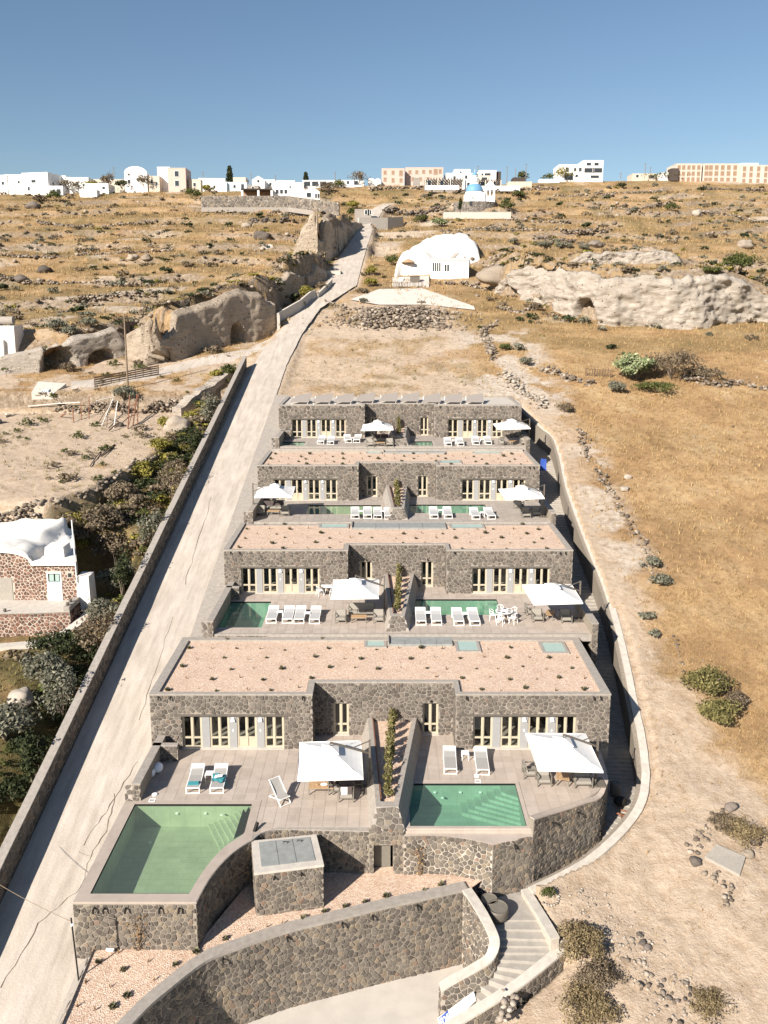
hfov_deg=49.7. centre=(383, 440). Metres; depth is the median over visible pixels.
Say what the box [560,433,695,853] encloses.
path weeds
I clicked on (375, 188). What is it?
dry stone wall
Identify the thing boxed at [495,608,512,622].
dining table
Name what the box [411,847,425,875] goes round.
vine
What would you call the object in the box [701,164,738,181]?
house
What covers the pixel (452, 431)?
window
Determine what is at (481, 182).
house
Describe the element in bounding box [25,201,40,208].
boulder
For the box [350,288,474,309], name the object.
gravel lot
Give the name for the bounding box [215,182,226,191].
house
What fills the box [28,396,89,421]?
rack
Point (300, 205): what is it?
stone wall
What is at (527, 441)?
stone wall
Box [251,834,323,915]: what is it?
stone tank
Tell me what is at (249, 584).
window
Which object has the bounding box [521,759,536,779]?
armchair
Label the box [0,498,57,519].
dry stone wall
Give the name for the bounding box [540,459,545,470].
tarp board
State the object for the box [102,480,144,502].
bush
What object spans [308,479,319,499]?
window
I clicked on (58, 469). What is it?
green weeds
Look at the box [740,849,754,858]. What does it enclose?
boulder
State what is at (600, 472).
dry stone wall
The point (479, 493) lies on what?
window
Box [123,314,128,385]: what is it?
utility pole
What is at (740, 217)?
dry stone wall
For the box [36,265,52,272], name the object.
boulder
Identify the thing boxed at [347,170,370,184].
tree
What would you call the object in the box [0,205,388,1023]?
road
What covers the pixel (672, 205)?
bush
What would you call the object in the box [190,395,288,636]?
pavement
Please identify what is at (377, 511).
sun lounger
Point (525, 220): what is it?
dry stone wall
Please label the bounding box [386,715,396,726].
shrub
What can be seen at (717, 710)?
bush
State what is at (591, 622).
stone wall
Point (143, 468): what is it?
bush
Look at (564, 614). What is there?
armchair
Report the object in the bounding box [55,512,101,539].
bush
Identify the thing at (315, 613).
sun lounger
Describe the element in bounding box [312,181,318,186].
window
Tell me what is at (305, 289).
bush
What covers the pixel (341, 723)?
window
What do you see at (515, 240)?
bush
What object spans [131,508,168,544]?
bush
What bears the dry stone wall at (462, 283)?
on the hillside
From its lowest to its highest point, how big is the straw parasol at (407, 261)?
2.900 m
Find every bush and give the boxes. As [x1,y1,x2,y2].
[0,698,41,739]
[0,772,30,801]
[1,732,54,755]
[15,727,46,782]
[26,626,87,658]
[29,193,49,202]
[32,660,78,723]
[43,189,62,200]
[43,359,53,368]
[44,318,69,331]
[44,699,70,722]
[54,663,88,686]
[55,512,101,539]
[56,178,79,189]
[58,361,78,371]
[61,325,81,335]
[65,511,87,529]
[71,608,118,652]
[74,537,92,551]
[74,641,99,661]
[77,317,100,326]
[80,180,99,183]
[80,503,124,530]
[84,595,119,619]
[90,530,135,559]
[95,563,137,587]
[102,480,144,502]
[110,384,138,399]
[110,543,133,595]
[112,180,128,188]
[131,460,157,477]
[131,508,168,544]
[144,436,173,452]
[156,452,189,498]
[157,415,167,425]
[181,187,202,198]
[187,425,203,455]
[199,384,219,422]
[201,184,215,191]
[208,369,223,376]
[220,363,236,373]
[299,285,318,295]
[315,281,327,289]
[316,182,336,192]
[331,179,347,188]
[347,207,354,215]
[355,287,368,292]
[363,265,377,274]
[364,277,377,286]
[412,214,428,222]
[499,343,511,350]
[500,199,514,210]
[506,238,518,244]
[510,342,526,350]
[511,189,526,198]
[519,357,534,364]
[528,302,542,308]
[537,241,552,246]
[539,886,556,897]
[540,172,554,178]
[553,975,624,1023]
[554,402,573,412]
[555,241,572,247]
[556,919,606,963]
[573,954,627,991]
[579,243,589,249]
[607,380,626,391]
[631,380,679,391]
[637,611,655,619]
[638,556,661,568]
[640,348,706,378]
[647,628,660,637]
[648,573,673,585]
[664,202,679,210]
[677,664,736,696]
[679,364,728,379]
[685,981,739,1023]
[694,696,742,724]
[705,812,733,832]
[715,812,767,848]
[723,689,752,708]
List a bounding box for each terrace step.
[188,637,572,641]
[245,524,548,525]
[272,448,522,452]
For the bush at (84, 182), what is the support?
on the hillside
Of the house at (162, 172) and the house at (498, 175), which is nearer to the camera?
the house at (162, 172)
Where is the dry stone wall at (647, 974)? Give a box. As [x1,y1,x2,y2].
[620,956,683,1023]
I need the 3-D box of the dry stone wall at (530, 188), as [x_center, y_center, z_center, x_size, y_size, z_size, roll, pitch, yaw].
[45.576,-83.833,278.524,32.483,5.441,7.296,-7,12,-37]
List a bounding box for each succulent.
[108,1001,116,1009]
[122,990,131,998]
[192,946,200,954]
[383,892,389,897]
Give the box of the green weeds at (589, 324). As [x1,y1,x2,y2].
[1,185,767,395]
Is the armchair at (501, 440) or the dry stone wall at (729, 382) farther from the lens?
the dry stone wall at (729, 382)
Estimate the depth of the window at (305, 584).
64.68 m
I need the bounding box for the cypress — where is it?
[458,198,462,211]
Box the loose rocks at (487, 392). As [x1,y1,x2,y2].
[6,356,766,587]
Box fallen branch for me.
[567,961,609,978]
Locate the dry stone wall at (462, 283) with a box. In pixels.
[434,281,490,290]
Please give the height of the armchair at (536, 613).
0.800 m
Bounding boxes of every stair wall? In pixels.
[438,887,499,1016]
[443,949,565,1023]
[521,888,566,950]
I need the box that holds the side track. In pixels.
[71,339,273,388]
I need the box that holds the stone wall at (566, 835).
[491,749,607,896]
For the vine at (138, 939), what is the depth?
36.59 m
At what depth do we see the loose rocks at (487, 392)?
97.79 m
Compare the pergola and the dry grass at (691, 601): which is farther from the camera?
the pergola
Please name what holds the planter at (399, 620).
on the terrace at (329, 607)
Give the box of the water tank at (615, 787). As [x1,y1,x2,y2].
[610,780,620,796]
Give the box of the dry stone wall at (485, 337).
[479,319,499,360]
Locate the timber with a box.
[90,444,114,465]
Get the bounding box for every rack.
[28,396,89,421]
[126,394,138,428]
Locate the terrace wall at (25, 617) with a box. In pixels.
[0,597,80,636]
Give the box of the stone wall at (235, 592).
[231,586,239,599]
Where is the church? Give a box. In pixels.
[464,172,484,200]
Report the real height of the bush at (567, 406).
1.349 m
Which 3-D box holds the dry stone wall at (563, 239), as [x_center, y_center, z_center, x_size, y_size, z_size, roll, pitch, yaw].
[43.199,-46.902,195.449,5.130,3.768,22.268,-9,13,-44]
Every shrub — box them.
[381,771,393,783]
[383,781,393,797]
[384,738,394,754]
[384,749,393,762]
[384,755,393,773]
[385,723,395,736]
[385,732,395,743]
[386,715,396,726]
[388,707,397,717]
[393,584,402,596]
[393,598,400,611]
[394,493,400,501]
[395,563,402,574]
[395,575,402,583]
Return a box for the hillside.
[0,181,767,1023]
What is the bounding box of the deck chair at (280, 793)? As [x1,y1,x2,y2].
[269,776,290,807]
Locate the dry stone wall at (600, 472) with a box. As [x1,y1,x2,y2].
[574,428,666,568]
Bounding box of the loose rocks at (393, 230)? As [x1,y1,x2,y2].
[50,192,764,321]
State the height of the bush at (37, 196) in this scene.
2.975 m
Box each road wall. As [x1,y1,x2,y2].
[277,290,315,330]
[316,279,332,297]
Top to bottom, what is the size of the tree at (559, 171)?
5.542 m
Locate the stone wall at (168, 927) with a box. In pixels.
[73,904,196,958]
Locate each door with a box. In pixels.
[49,582,60,599]
[237,717,256,746]
[283,568,298,591]
[291,479,302,499]
[321,419,330,436]
[462,419,472,436]
[495,479,507,499]
[513,568,528,591]
[527,717,547,746]
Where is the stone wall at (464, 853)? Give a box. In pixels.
[404,830,532,896]
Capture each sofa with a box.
[262,501,283,508]
[335,780,362,787]
[348,603,374,616]
[372,434,388,440]
[572,772,593,788]
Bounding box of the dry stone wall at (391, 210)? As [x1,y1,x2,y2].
[382,205,448,215]
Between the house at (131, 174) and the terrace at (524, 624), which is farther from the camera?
the house at (131, 174)
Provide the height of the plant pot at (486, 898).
0.620 m
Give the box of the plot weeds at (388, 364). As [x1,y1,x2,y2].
[292,305,493,395]
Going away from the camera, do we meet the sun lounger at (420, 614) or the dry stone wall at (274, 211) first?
the sun lounger at (420, 614)
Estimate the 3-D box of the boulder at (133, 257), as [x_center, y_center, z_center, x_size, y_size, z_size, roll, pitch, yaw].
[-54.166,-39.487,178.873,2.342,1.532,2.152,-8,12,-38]
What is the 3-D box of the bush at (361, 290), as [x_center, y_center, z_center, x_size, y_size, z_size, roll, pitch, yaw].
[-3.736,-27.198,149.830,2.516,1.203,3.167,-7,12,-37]
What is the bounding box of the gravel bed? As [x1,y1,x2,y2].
[61,867,480,1023]
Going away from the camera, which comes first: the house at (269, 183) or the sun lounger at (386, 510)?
the sun lounger at (386, 510)
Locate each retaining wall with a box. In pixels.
[116,881,467,1023]
[172,368,234,416]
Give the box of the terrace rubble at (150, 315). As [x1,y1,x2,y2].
[0,186,767,338]
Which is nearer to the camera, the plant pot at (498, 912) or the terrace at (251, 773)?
the plant pot at (498, 912)
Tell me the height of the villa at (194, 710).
8.160 m
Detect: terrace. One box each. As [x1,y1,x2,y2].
[142,735,368,836]
[215,587,398,632]
[254,497,397,520]
[284,435,389,445]
[393,276,428,286]
[398,497,549,520]
[399,587,589,632]
[409,435,524,445]
[414,735,601,815]
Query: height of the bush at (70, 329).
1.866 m
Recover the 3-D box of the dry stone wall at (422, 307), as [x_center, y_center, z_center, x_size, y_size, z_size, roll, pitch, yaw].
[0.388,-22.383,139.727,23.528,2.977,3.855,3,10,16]
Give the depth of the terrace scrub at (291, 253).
165.26 m
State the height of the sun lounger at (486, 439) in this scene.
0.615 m
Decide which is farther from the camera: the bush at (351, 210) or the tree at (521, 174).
the tree at (521, 174)
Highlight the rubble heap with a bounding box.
[302,305,488,331]
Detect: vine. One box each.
[126,914,147,950]
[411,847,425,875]
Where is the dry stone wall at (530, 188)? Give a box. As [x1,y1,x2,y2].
[495,185,559,193]
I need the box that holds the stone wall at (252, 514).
[244,498,263,523]
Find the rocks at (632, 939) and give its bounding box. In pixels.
[558,930,634,942]
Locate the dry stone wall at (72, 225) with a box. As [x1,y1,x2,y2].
[36,219,157,227]
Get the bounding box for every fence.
[94,365,158,387]
[380,282,399,288]
[398,281,421,288]
[585,367,611,376]
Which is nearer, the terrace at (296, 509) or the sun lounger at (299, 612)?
the sun lounger at (299, 612)
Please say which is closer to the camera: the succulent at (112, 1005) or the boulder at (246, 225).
the succulent at (112, 1005)
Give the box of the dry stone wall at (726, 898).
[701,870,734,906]
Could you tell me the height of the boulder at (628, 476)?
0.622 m
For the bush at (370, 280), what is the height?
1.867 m
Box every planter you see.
[362,717,421,830]
[380,574,417,631]
[383,486,409,519]
[387,426,409,445]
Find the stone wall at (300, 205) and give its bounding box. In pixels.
[201,196,339,216]
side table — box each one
[205,771,213,781]
[461,750,468,760]
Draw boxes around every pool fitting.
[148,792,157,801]
[474,774,480,782]
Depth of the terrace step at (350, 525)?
71.56 m
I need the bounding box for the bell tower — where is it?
[484,180,495,201]
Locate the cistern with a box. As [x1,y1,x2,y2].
[31,381,65,399]
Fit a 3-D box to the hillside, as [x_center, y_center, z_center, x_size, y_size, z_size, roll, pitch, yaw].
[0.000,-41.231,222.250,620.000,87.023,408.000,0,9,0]
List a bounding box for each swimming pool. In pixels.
[73,800,260,903]
[217,601,273,628]
[280,441,307,445]
[303,505,382,514]
[405,781,530,829]
[409,441,434,445]
[409,504,487,513]
[413,598,505,615]
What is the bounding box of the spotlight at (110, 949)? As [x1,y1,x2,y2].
[106,948,114,951]
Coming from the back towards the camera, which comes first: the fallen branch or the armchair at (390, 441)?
the armchair at (390, 441)
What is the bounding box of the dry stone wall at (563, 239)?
[532,236,613,246]
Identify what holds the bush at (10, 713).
on the hillside
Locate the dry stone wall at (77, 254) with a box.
[0,247,174,258]
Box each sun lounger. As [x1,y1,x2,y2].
[186,763,204,793]
[210,763,227,793]
[266,605,278,623]
[282,605,294,623]
[294,605,305,623]
[309,606,320,623]
[317,436,325,442]
[327,436,334,444]
[344,434,351,442]
[351,507,358,518]
[353,434,361,442]
[363,506,371,518]
[373,507,381,518]
[384,507,390,518]
[415,607,425,620]
[429,506,437,518]
[430,607,441,624]
[443,506,452,518]
[443,746,456,773]
[444,437,451,445]
[451,607,463,625]
[455,437,463,443]
[467,607,479,625]
[469,507,479,515]
[471,436,479,444]
[474,746,489,774]
[483,436,491,444]
[483,507,495,518]
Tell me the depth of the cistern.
101.98 m
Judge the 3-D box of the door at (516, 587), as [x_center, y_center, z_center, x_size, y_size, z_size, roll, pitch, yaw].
[10.656,10.833,64.684,1.167,2.045,0.134,0,9,0]
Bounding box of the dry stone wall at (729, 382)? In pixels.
[679,374,767,389]
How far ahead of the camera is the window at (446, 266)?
160.58 m
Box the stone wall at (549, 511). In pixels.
[540,499,555,526]
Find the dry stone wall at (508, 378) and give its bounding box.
[496,370,548,408]
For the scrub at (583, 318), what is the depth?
194.83 m
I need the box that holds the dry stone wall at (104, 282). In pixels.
[0,275,156,287]
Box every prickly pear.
[431,217,449,225]
[612,351,658,379]
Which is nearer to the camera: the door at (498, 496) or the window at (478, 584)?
the window at (478, 584)
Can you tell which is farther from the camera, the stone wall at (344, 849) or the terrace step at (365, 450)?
the terrace step at (365, 450)
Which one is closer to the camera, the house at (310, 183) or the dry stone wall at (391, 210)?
the dry stone wall at (391, 210)
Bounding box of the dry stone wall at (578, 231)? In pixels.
[440,225,612,234]
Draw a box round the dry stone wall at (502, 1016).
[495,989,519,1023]
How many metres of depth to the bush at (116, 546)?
72.08 m
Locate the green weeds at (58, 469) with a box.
[0,365,229,814]
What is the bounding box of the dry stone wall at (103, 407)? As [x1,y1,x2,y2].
[53,398,182,413]
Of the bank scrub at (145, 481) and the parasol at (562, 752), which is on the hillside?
the bank scrub at (145, 481)
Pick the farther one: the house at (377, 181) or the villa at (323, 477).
the house at (377, 181)
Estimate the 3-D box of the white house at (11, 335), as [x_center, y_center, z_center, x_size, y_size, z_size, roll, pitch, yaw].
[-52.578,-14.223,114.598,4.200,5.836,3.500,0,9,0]
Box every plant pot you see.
[481,893,497,909]
[487,899,508,923]
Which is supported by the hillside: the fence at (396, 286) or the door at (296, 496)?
the fence at (396, 286)
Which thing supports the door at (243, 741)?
in the villa at (194, 710)
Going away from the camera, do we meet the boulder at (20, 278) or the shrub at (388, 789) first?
the shrub at (388, 789)
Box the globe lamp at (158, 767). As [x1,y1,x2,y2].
[154,762,162,772]
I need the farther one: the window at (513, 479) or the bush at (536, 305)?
the bush at (536, 305)
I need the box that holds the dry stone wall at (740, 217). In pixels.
[688,208,759,222]
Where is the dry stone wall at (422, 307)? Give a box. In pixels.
[324,299,454,315]
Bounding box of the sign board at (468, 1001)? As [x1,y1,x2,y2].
[438,991,475,1023]
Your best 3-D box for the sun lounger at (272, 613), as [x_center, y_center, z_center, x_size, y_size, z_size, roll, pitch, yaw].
[-7.996,12.441,59.555,0.745,0.615,2.005,0,9,-1]
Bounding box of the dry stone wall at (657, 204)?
[587,200,673,210]
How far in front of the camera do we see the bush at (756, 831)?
43.44 m
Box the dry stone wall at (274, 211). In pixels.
[208,209,279,213]
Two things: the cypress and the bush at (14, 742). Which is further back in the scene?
the cypress
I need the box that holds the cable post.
[0,885,78,980]
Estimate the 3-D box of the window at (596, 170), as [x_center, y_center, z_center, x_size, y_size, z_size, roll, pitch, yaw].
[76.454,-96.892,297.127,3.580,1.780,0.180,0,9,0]
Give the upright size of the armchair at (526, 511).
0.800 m
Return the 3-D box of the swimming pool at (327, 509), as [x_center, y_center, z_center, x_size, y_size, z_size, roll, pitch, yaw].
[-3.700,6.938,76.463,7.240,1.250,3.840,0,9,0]
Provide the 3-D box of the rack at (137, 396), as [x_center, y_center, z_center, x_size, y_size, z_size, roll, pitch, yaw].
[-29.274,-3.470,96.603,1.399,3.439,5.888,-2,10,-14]
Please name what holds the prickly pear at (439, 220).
on the hillside
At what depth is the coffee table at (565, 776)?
45.50 m
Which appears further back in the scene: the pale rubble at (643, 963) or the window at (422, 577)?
the window at (422, 577)
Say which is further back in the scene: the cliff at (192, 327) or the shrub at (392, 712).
the cliff at (192, 327)
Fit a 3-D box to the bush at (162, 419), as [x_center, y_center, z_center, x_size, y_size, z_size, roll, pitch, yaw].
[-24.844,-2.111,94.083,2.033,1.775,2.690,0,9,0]
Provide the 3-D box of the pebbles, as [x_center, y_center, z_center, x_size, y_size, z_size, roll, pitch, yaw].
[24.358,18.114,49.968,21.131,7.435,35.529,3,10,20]
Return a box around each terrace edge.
[214,633,590,640]
[253,521,550,523]
[279,446,525,449]
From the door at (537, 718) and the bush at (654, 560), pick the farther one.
the bush at (654, 560)
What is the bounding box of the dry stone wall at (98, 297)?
[73,290,155,302]
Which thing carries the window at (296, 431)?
in the villa at (438, 415)
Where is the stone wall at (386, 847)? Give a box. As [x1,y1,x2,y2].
[369,829,403,873]
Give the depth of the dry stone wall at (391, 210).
240.70 m
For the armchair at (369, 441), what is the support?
on the terrace at (337, 442)
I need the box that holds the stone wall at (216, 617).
[201,582,234,636]
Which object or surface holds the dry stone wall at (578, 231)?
on the hillside
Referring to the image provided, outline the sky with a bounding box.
[0,0,767,186]
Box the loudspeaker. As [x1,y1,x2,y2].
[253,822,258,831]
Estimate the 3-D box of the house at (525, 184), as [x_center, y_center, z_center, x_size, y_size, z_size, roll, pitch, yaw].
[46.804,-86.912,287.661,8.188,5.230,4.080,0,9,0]
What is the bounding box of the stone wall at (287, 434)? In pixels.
[281,430,291,439]
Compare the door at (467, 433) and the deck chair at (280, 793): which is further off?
the door at (467, 433)
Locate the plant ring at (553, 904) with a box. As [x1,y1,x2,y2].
[542,895,559,906]
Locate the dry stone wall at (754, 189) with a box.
[702,185,765,191]
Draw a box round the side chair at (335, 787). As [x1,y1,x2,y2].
[328,780,342,794]
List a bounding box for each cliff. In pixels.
[0,325,124,374]
[126,276,275,365]
[267,255,327,306]
[292,210,362,261]
[494,254,767,329]
[566,250,680,264]
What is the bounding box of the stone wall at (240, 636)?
[214,636,267,636]
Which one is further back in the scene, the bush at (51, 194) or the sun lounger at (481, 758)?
the bush at (51, 194)
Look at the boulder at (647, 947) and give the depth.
38.22 m
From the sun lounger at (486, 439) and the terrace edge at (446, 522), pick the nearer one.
the terrace edge at (446, 522)
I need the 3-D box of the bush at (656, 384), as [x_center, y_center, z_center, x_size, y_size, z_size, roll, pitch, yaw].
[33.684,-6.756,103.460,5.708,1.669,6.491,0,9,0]
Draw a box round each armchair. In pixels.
[257,505,265,515]
[280,506,289,515]
[335,609,346,623]
[338,781,353,802]
[366,438,373,445]
[373,609,383,623]
[386,438,393,444]
[498,437,508,445]
[513,500,523,508]
[521,507,530,517]
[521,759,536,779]
[524,602,534,615]
[531,506,541,516]
[531,608,543,622]
[535,767,551,786]
[559,609,572,623]
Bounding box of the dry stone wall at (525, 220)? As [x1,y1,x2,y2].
[502,218,571,223]
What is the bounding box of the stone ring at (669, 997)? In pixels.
[658,978,691,1002]
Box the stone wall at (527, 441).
[522,435,529,453]
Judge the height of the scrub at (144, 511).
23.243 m
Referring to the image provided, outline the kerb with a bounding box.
[55,949,93,1023]
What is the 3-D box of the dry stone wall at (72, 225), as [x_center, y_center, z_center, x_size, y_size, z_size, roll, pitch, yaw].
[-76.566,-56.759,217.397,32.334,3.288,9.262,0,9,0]
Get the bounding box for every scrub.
[0,183,767,335]
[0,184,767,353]
[0,186,767,328]
[0,345,230,826]
[1,191,765,321]
[2,186,767,328]
[24,187,765,351]
[83,396,221,555]
[100,399,219,551]
[104,401,217,605]
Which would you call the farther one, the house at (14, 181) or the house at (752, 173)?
the house at (752, 173)
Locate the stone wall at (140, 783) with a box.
[125,735,165,800]
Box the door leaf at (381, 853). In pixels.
[374,845,389,866]
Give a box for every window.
[174,171,178,176]
[182,717,202,746]
[209,717,229,746]
[241,568,256,591]
[262,568,277,591]
[264,717,283,746]
[274,479,285,499]
[292,419,301,436]
[304,181,310,186]
[304,568,318,591]
[306,419,316,436]
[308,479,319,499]
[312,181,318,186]
[325,479,336,499]
[333,703,348,732]
[335,419,345,436]
[360,562,371,578]
[367,476,376,495]
[418,476,426,495]
[420,417,427,434]
[421,562,432,585]
[422,703,437,732]
[432,262,440,270]
[433,169,437,174]
[444,264,449,270]
[447,419,457,436]
[461,479,473,499]
[472,568,486,591]
[473,717,492,746]
[477,419,487,436]
[478,479,490,499]
[491,419,501,436]
[492,568,507,591]
[500,717,519,746]
[513,479,524,487]
[534,568,548,584]
[555,717,575,732]
[564,173,573,179]
[584,168,593,172]
[592,168,602,172]
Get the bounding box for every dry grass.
[0,183,767,338]
[569,586,767,994]
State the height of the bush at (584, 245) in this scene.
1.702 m
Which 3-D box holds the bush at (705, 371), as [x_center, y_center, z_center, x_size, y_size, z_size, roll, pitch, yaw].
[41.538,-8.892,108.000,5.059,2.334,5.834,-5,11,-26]
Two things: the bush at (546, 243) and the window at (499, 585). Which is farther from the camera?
the bush at (546, 243)
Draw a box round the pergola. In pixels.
[240,188,272,195]
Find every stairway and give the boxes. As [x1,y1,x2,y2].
[467,891,549,1008]
[521,429,634,855]
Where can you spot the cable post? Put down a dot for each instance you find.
(72, 923)
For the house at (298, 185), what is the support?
on the hillside
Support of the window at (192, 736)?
in the villa at (194, 710)
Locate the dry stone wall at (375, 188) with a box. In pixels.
[368,185,465,193]
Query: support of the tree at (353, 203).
on the hillside
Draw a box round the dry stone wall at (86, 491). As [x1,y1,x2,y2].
[3,416,192,519]
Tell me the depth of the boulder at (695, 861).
41.99 m
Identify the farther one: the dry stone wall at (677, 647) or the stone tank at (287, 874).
the dry stone wall at (677, 647)
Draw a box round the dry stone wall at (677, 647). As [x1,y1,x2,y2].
[672,635,685,672]
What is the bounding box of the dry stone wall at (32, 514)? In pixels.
[0,512,43,521]
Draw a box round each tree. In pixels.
[19,649,68,683]
[100,171,113,183]
[137,174,151,187]
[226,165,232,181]
[303,172,308,179]
[345,200,358,207]
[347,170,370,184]
[385,253,398,264]
[518,170,529,178]
[554,167,577,176]
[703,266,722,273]
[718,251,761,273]
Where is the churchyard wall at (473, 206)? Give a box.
[451,201,497,211]
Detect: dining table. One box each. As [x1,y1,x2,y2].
[321,584,331,595]
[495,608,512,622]
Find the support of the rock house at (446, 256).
on the hillside
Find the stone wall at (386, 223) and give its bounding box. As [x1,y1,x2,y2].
[358,217,402,229]
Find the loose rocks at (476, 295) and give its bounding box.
[5,191,741,349]
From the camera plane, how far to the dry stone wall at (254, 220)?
221.78 m
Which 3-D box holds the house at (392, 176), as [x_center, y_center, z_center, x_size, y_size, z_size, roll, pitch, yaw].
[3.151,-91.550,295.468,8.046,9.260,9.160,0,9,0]
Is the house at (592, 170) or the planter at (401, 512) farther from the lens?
the house at (592, 170)
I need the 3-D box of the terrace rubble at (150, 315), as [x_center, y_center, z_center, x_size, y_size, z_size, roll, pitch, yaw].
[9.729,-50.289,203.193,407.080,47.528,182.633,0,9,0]
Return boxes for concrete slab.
[705,844,745,877]
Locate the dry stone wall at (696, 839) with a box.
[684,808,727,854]
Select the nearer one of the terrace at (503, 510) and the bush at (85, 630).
the bush at (85, 630)
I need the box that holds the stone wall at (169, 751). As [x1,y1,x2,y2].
[152,743,178,761]
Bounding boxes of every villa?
[149,635,610,763]
[223,521,572,593]
[257,450,539,501]
[278,392,521,437]
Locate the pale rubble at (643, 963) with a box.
[565,887,719,1023]
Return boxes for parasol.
[252,481,294,515]
[297,740,370,794]
[330,575,384,615]
[361,417,396,434]
[401,259,414,262]
[493,417,533,441]
[498,482,547,517]
[522,580,583,622]
[525,733,605,787]
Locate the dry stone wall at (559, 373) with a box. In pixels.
[539,366,595,386]
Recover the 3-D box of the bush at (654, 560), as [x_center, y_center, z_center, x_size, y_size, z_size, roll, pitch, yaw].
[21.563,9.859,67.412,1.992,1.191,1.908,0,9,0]
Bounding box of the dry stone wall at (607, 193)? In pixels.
[553,190,662,196]
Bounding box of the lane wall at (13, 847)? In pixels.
[0,356,246,903]
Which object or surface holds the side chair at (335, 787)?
on the terrace at (251, 773)
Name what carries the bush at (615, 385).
on the hillside
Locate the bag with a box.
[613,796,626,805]
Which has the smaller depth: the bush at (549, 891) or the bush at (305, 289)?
the bush at (549, 891)
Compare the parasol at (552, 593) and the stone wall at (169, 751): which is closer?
the stone wall at (169, 751)
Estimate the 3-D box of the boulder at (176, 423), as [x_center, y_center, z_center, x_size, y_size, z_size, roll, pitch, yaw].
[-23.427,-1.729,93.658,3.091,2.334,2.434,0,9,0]
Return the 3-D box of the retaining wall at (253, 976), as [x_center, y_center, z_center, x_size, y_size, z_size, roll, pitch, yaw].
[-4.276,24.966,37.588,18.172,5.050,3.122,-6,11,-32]
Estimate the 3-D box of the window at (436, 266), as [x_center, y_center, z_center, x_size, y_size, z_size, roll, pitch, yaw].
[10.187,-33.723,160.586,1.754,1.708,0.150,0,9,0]
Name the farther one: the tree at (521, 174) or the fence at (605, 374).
the tree at (521, 174)
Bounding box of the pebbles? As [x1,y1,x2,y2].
[594,626,767,986]
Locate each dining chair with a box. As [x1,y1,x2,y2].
[489,608,495,620]
[496,614,504,625]
[509,613,517,622]
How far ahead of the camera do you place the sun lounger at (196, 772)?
45.64 m
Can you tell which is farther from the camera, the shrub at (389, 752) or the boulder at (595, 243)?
the boulder at (595, 243)
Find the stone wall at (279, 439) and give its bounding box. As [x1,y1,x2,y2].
[271,429,285,447]
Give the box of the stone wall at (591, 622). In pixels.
[575,597,598,668]
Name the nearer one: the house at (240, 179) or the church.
the church
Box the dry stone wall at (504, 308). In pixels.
[496,305,535,313]
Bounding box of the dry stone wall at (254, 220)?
[249,217,294,222]
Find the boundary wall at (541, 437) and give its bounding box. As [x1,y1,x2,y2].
[516,400,649,895]
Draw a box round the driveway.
[248,964,462,1023]
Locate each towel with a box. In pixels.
[188,781,198,784]
[211,773,226,786]
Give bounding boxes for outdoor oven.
[409,276,419,281]
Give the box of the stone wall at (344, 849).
[193,825,368,947]
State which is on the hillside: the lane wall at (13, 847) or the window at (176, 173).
the lane wall at (13, 847)
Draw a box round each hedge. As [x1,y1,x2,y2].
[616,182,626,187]
[641,172,679,178]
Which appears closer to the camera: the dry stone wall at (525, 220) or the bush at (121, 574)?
the bush at (121, 574)
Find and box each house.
[0,175,7,194]
[0,317,23,355]
[0,517,96,610]
[4,174,22,194]
[21,172,61,194]
[32,186,65,195]
[64,177,93,193]
[79,190,99,196]
[85,183,114,193]
[93,179,124,192]
[124,166,149,192]
[147,176,162,191]
[157,167,170,191]
[167,168,190,191]
[188,179,200,190]
[198,178,226,191]
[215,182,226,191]
[227,182,248,190]
[233,177,248,183]
[247,185,260,187]
[252,176,266,187]
[265,180,274,187]
[272,180,291,195]
[286,181,295,187]
[288,188,303,197]
[293,183,304,187]
[302,180,334,187]
[303,187,319,199]
[326,271,340,274]
[334,180,364,187]
[354,209,371,221]
[368,178,374,185]
[375,179,380,185]
[382,168,404,185]
[394,233,479,280]
[405,167,442,185]
[413,178,419,185]
[424,177,463,192]
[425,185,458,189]
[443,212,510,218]
[444,173,472,179]
[453,169,469,172]
[462,180,471,189]
[477,170,495,180]
[477,179,500,191]
[478,175,490,180]
[482,186,519,190]
[496,172,500,180]
[506,182,531,187]
[511,177,524,181]
[538,179,559,182]
[553,164,581,181]
[579,160,603,181]
[627,173,655,180]
[656,173,667,180]
[667,164,701,181]
[668,168,678,180]
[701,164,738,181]
[738,165,767,182]
[739,163,758,164]
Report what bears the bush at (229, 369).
on the hillside
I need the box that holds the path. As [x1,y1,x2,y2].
[0,604,99,650]
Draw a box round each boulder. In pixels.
[7,687,33,708]
[13,274,27,282]
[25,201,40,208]
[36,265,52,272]
[115,422,123,426]
[127,254,138,260]
[141,254,151,260]
[163,415,190,432]
[241,222,251,227]
[253,231,273,239]
[323,212,335,221]
[475,264,503,286]
[588,240,602,247]
[620,486,629,491]
[624,474,631,479]
[638,939,645,945]
[643,944,652,950]
[689,856,701,866]
[691,209,702,215]
[724,802,737,811]
[737,240,753,248]
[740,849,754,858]
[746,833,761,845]
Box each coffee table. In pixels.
[267,510,279,515]
[308,781,333,794]
[351,615,366,622]
[545,609,554,620]
[556,772,568,786]
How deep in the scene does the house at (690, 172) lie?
300.16 m

